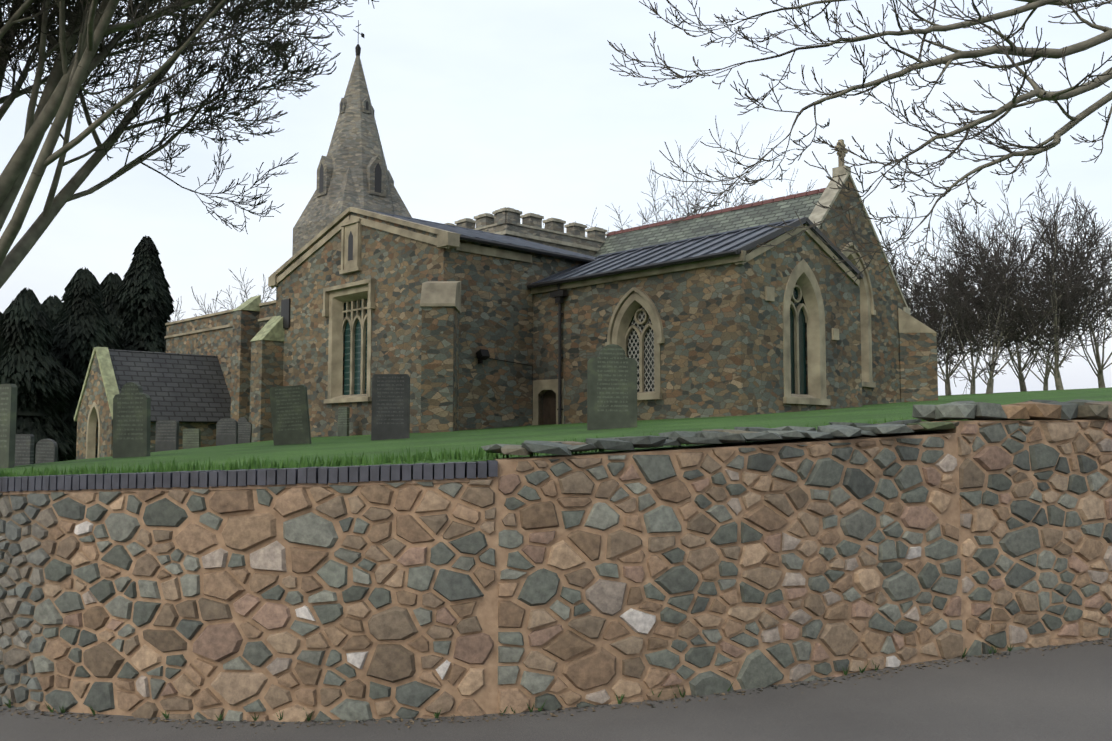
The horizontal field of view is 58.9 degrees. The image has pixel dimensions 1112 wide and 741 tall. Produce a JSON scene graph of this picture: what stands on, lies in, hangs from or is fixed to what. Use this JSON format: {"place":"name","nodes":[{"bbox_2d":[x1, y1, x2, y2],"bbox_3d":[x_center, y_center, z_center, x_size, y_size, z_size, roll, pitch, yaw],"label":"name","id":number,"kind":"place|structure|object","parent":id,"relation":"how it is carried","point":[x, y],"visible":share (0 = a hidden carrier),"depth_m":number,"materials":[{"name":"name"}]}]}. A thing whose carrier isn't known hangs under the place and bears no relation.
{"place":"outdoors","nodes":[
{"label":"outdoors","id":0,"kind":"place"},
{"bbox_2d":[108,349,230,422],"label":"porch roof","id":1,"kind":"structure","parent":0,"point":[189,388],"depth_m":38.54,"materials":[{"name":"grey tile"}]},
{"bbox_2d":[456,211,604,255],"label":"nave parapet merlons","id":2,"kind":"object","parent":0,"point":[503,217],"visible":0.17,"depth_m":38.28,"materials":[{"name":"beige stone"}]},
{"bbox_2d":[0,637,1111,740],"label":"road","id":3,"kind":"structure","parent":0,"point":[1062,693],"depth_m":6.74,"materials":[{"name":"grey asphalt"}]},
{"bbox_2d":[0,638,1111,733],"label":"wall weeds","id":4,"kind":"object","parent":3,"relation":"on","point":[452,717],"depth_m":7.14,"materials":[{"name":"plant"}]},
{"bbox_2d":[0,420,1111,719],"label":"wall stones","id":5,"kind":"object","parent":3,"relation":"on","point":[484,696],"visible":0.33,"depth_m":7.26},
{"bbox_2d":[0,477,493,494],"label":"mortar bed","id":6,"kind":"object","parent":5,"relation":"on","point":[303,485],"visible":0.69,"depth_m":7.13,"materials":[{"name":"grey concrete"}]},
{"bbox_2d":[0,460,497,491],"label":"brick coping","id":7,"kind":"object","parent":5,"relation":"on","point":[326,475],"visible":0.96,"depth_m":7.12,"materials":[{"name":"grey brick"}]},
{"bbox_2d":[0,421,1111,721],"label":"retaining wall stones","id":8,"kind":"object","parent":5,"relation":"in","point":[396,663],"visible":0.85,"depth_m":7.27,"materials":[{"name":"stone"}]},
{"bbox_2d":[481,419,958,455],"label":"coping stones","id":9,"kind":"object","parent":5,"relation":"on","point":[740,435],"depth_m":7.45,"materials":[{"name":"grey stone"}]},
{"bbox_2d":[912,399,1111,420],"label":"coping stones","id":10,"kind":"object","parent":5,"relation":"on","point":[1075,409],"depth_m":8.46,"materials":[{"name":"stone"}]},
{"bbox_2d":[0,387,1111,476],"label":"lawn","id":11,"kind":"structure","parent":0,"point":[331,446],"depth_m":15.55,"materials":[{"name":"green plant"}]},
{"bbox_2d":[0,384,16,467],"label":"headstone","id":12,"kind":"object","parent":11,"relation":"on","point":[8,402],"visible":0.8,"depth_m":13.95,"materials":[{"name":"grey stone"}]},
{"bbox_2d":[14,434,33,465],"bbox_3d":[-11.059,1.946,20.427,0.500,1.250,0.090,-2,-4,23],"label":"headstone","id":13,"kind":"object","parent":11,"relation":"on","point":[24,449],"visible":0.55,"depth_m":20.38,"materials":[{"name":"stone"}]},
{"bbox_2d":[0,287,81,463],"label":"conifer","id":14,"kind":"object","parent":11,"relation":"on","point":[32,368],"visible":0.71,"depth_m":44.43,"materials":[{"name":"green plant"}]},
{"bbox_2d":[35,439,57,463],"bbox_3d":[-11.594,2.154,22.394,0.600,1.200,0.090,0,-3,23],"label":"headstone","id":15,"kind":"object","parent":11,"relation":"on","point":[46,450],"visible":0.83,"depth_m":22.35,"materials":[{"name":"stone"}]},
{"bbox_2d":[41,295,62,322],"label":"conifer","id":16,"kind":"object","parent":11,"relation":"on","point":[52,306],"visible":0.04,"depth_m":51.81,"materials":[{"name":"green plant"}]},
{"bbox_2d":[47,267,124,459],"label":"conifer","id":17,"kind":"object","parent":11,"relation":"on","point":[82,328],"visible":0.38,"depth_m":47.66,"materials":[{"name":"green plant"}]},
{"bbox_2d":[100,272,123,341],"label":"conifer","id":18,"kind":"object","parent":11,"relation":"on","point":[110,284],"visible":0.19,"depth_m":54.91,"materials":[{"name":"green plant"}]},
{"bbox_2d":[113,382,150,457],"bbox_3d":[-7.156,1.004,16.601,0.700,1.612,0.090,-1,-3,18],"label":"gravestone","id":19,"kind":"object","parent":11,"relation":"on","point":[131,418],"visible":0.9,"depth_m":16.56,"materials":[{"name":"grey stone"}]},
{"bbox_2d":[113,235,173,352],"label":"conifer","id":20,"kind":"object","parent":11,"relation":"on","point":[144,302],"visible":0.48,"depth_m":50.64,"materials":[{"name":"green plant"}]},
{"bbox_2d":[76,353,216,459],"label":"wall","id":21,"kind":"structure","parent":11,"relation":"on","point":[94,391],"depth_m":37.69,"materials":[{"name":"stone"}]},
{"bbox_2d":[155,420,178,451],"bbox_3d":[-9.291,1.766,23.509,0.600,1.150,0.090,-1,-4,18],"label":"headstone","id":22,"kind":"object","parent":11,"relation":"on","point":[167,436],"visible":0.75,"depth_m":23.47,"materials":[{"name":"stone"}]},
{"bbox_2d":[0,0,378,288],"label":"tree","id":23,"kind":"object","parent":11,"relation":"on","point":[278,46],"depth_m":15.69,"materials":[{"name":"brown plant"}]},
{"bbox_2d":[183,429,200,448],"bbox_3d":[-10.889,2.312,29.426,0.550,1.150,0.090,-1,-2,13],"label":"headstone","id":24,"kind":"object","parent":11,"relation":"on","point":[191,438],"visible":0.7,"depth_m":29.39,"materials":[{"name":"grey stone"}]},
{"bbox_2d":[166,303,275,396],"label":"church wall","id":25,"kind":"structure","parent":11,"relation":"on","point":[217,342],"depth_m":41.31,"materials":[{"name":"brown stone"}]},
{"bbox_2d":[74,295,284,420],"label":"mossy caps","id":26,"kind":"object","parent":25,"relation":"on","point":[272,329],"visible":0.67,"depth_m":36.80,"materials":[{"name":"stone"}]},
{"bbox_2d":[170,279,275,320],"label":"tree","id":27,"kind":"object","parent":11,"relation":"on","point":[197,300],"depth_m":76.73,"materials":[{"name":"brown plant"}]},
{"bbox_2d":[216,418,237,445],"bbox_3d":[-8.867,1.824,26.529,0.600,1.100,0.090,-1,-4,13],"label":"headstone","id":28,"kind":"object","parent":11,"relation":"on","point":[226,431],"visible":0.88,"depth_m":26.50,"materials":[{"name":"stone"}]},
{"bbox_2d":[195,267,271,315],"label":"tree","id":29,"kind":"object","parent":11,"relation":"on","point":[250,286],"depth_m":87.20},
{"bbox_2d":[238,417,251,443],"bbox_3d":[-10.344,2.216,32.467,0.600,1.366,0.090,1,-4,8],"label":"headstone","id":30,"kind":"object","parent":11,"relation":"on","point":[244,430],"visible":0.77,"depth_m":32.43,"materials":[{"name":"stone"}]},
{"bbox_2d":[269,385,310,444],"bbox_3d":[-5.422,1.088,20.141,0.780,1.550,0.090,-4,1,10],"label":"leaning headstone","id":31,"kind":"object","parent":11,"relation":"on","point":[290,415],"visible":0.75,"depth_m":20.09,"materials":[{"name":"grey stone"}]},
{"bbox_2d":[292,214,339,255],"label":"tower","id":32,"kind":"structure","parent":11,"relation":"on","point":[303,235],"depth_m":52.09,"materials":[{"name":"stone"}]},
{"bbox_2d":[294,55,411,227],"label":"spire","id":33,"kind":"structure","parent":32,"relation":"on","point":[355,146],"depth_m":52.15,"materials":[{"name":"stone"}]},
{"bbox_2d":[316,98,393,196],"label":"window surrounds","id":34,"kind":"object","parent":33,"relation":"attached to","point":[327,163],"visible":0.33,"depth_m":51.86,"materials":[{"name":"grey stone"}]},
{"bbox_2d":[319,101,381,192],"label":"spire windows","id":35,"kind":"structure","parent":34,"relation":"in","point":[378,174],"depth_m":51.82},
{"bbox_2d":[353,20,363,55],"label":"weather vane","id":36,"kind":"object","parent":33,"relation":"on","point":[358,49],"visible":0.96,"depth_m":53.80,"materials":[{"name":"black metal"}]},
{"bbox_2d":[338,406,349,436],"bbox_3d":[-6.456,1.725,29.928,0.090,1.250,0.500,4,-6,-44],"label":"gravestone","id":37,"kind":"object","parent":11,"relation":"on","point":[343,420],"depth_m":29.86,"materials":[{"name":"grey stone"}]},
{"bbox_2d":[371,374,409,439],"bbox_3d":[-3.252,0.888,19.363,0.740,1.630,0.090,0,-4,3],"label":"gravestone","id":38,"kind":"object","parent":11,"relation":"on","point":[390,418],"visible":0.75,"depth_m":19.33,"materials":[{"name":"grey stone"}]},
{"bbox_2d":[276,212,582,461],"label":"church wall","id":39,"kind":"structure","parent":11,"relation":"on","point":[496,317],"depth_m":29.37,"materials":[{"name":"brown stone"}]},
{"bbox_2d":[281,231,352,327],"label":"dark openings","id":40,"kind":"object","parent":39,"relation":"attached to","point":[285,308],"visible":0.9,"depth_m":33.76,"materials":[{"name":"black paint"}]},
{"bbox_2d":[344,299,366,394],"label":"glass bars","id":41,"kind":"object","parent":39,"relation":"on","point":[357,373],"visible":0.4,"depth_m":31.32,"materials":[{"name":"glass"}]},
{"bbox_2d":[360,208,596,259],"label":"roof","id":42,"kind":"structure","parent":39,"relation":"on","point":[488,236],"depth_m":32.09,"materials":[{"name":"grey metal"}]},
{"bbox_2d":[86,218,875,458],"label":"window surrounds","id":43,"kind":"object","parent":39,"relation":"attached to","point":[337,297],"depth_m":29.51,"materials":[{"name":"stone"}]},
{"bbox_2d":[476,349,532,419],"bbox_3d":[-1.409,0.444,28.853,2.232,1.996,0.326,4,-6,-44],"label":"floodlight cable","id":44,"kind":"object","parent":39,"relation":"attached to","point":[482,354],"visible":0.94,"depth_m":28.25,"materials":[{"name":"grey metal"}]},
{"bbox_2d":[165,139,936,338],"bbox_3d":[-2.309,-4.131,38.697,18.754,6.550,30.200,4,-6,-44],"label":"stone coping","id":45,"kind":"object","parent":39,"relation":"attached to","point":[440,293],"depth_m":28.43,"materials":[{"name":"beige stone"}]},
{"bbox_2d":[231,307,937,441],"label":"buttresses","id":46,"kind":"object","parent":11,"relation":"on","point":[257,371],"visible":0.44,"depth_m":33.56,"materials":[{"name":"stone"}]},
{"bbox_2d":[542,204,659,232],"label":"tree","id":47,"kind":"object","parent":11,"relation":"on","point":[627,218],"depth_m":93.71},
{"bbox_2d":[587,344,636,429],"bbox_3d":[0.965,0.449,16.918,0.860,1.806,0.090,1,-3,-10],"label":"gravestone","id":48,"kind":"object","parent":11,"relation":"on","point":[611,386],"visible":0.92,"depth_m":16.88,"materials":[{"name":"grey stone"}]},
{"bbox_2d":[569,119,816,229],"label":"tree","id":49,"kind":"object","parent":11,"relation":"on","point":[688,206],"visible":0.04,"depth_m":77.95,"materials":[{"name":"brown plant"}]},
{"bbox_2d":[533,224,862,444],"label":"church wall","id":50,"kind":"structure","parent":11,"relation":"on","point":[721,348],"depth_m":25.88,"materials":[{"name":"brown stone"}]},
{"bbox_2d":[97,288,805,453],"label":"window","id":51,"kind":"structure","parent":50,"relation":"attached to","point":[802,358],"depth_m":26.76,"materials":[{"name":"teal"}]},
{"bbox_2d":[543,390,555,424],"bbox_3d":[-0.111,1.580,29.349,0.001,2.000,0.780,4,-6,-44],"label":"door","id":52,"kind":"structure","parent":50,"relation":"attached to","point":[549,407],"depth_m":29.47,"materials":[{"name":"brown wood"}]},
{"bbox_2d":[628,307,653,391],"bbox_3d":[2.390,-0.594,27.046,0.001,2.369,1.110,4,-6,-44],"label":"glass lattice","id":53,"kind":"object","parent":50,"relation":"attached to","point":[633,345],"visible":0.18,"depth_m":26.97,"materials":[{"name":"grey glass"}]},
{"bbox_2d":[460,217,862,423],"bbox_3d":[-0.458,-0.667,31.603,9.000,6.200,17.650,4,-6,-44],"label":"gutter and downpipe","id":54,"kind":"object","parent":50,"relation":"attached to","point":[559,295],"visible":0.79,"depth_m":27.99,"materials":[{"name":"black metal"}]},
{"bbox_2d":[528,218,859,288],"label":"roof","id":55,"kind":"structure","parent":50,"relation":"on","point":[705,245],"depth_m":28.12,"materials":[{"name":"grey metal"}]},
{"bbox_2d":[684,187,765,214],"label":"tree","id":56,"kind":"object","parent":11,"relation":"on","point":[742,200],"depth_m":93.33,"materials":[{"name":"brown plant"}]},
{"bbox_2d":[607,0,1111,282],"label":"overhanging tree","id":57,"kind":"object","parent":11,"relation":"on","point":[896,161],"depth_m":12.40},
{"bbox_2d":[819,177,904,435],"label":"gable wall","id":58,"kind":"structure","parent":11,"relation":"on","point":[888,302],"depth_m":33.91,"materials":[{"name":"stone"}]},
{"bbox_2d":[890,244,975,376],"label":"tree","id":59,"kind":"object","parent":11,"relation":"on","point":[918,288],"depth_m":77.28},
{"bbox_2d":[884,224,1007,385],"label":"tree","id":60,"kind":"object","parent":11,"relation":"on","point":[934,320],"depth_m":59.36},
{"bbox_2d":[881,199,1072,394],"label":"tree","id":61,"kind":"object","parent":11,"relation":"on","point":[961,267],"depth_m":67.12,"materials":[{"name":"brown plant"}]},
{"bbox_2d":[902,205,1064,393],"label":"tree","id":62,"kind":"object","parent":11,"relation":"on","point":[979,229],"depth_m":76.55,"materials":[{"name":"brown plant"}]},
{"bbox_2d":[898,207,1111,393],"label":"tree","id":63,"kind":"object","parent":11,"relation":"on","point":[962,317],"depth_m":56.11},
{"bbox_2d":[917,217,1111,390],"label":"tree","id":64,"kind":"object","parent":11,"relation":"on","point":[1048,298],"depth_m":81.33,"materials":[{"name":"brown plant"}]},
{"bbox_2d":[926,180,1111,391],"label":"tree","id":65,"kind":"object","parent":11,"relation":"on","point":[1006,244],"depth_m":63.89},
{"bbox_2d":[942,174,1111,389],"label":"tree","id":66,"kind":"object","parent":11,"relation":"on","point":[1065,283],"depth_m":55.88,"materials":[{"name":"brown plant"}]},
{"bbox_2d":[1018,195,1111,387],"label":"tree","id":67,"kind":"object","parent":11,"relation":"on","point":[1099,295],"depth_m":61.31,"materials":[{"name":"brown plant"}]},
{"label":"nave","id":68,"kind":"object","parent":11,"relation":"on","visible":0},
{"bbox_2d":[445,165,910,314],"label":"parapet caps","id":69,"kind":"object","parent":68,"relation":"on","point":[828,197],"visible":0.12,"depth_m":36.84,"materials":[{"name":"stone"}]},
{"bbox_2d":[0,0,1111,395],"label":"sky","id":70,"kind":"structure","parent":0,"point":[480,106],"materials":[{"name":"white"}]},
{"bbox_2d":[593,192,822,256],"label":"roof","id":71,"kind":"structure","parent":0,"point":[774,212],"depth_m":36.30,"materials":[{"name":"grey tile"}]},
{"bbox_2d":[607,188,825,235],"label":"chancel ridge tiles","id":72,"kind":"object","parent":71,"relation":"on","point":[797,195],"visible":0.69,"depth_m":36.58,"materials":[{"name":"tile"}]}
]}

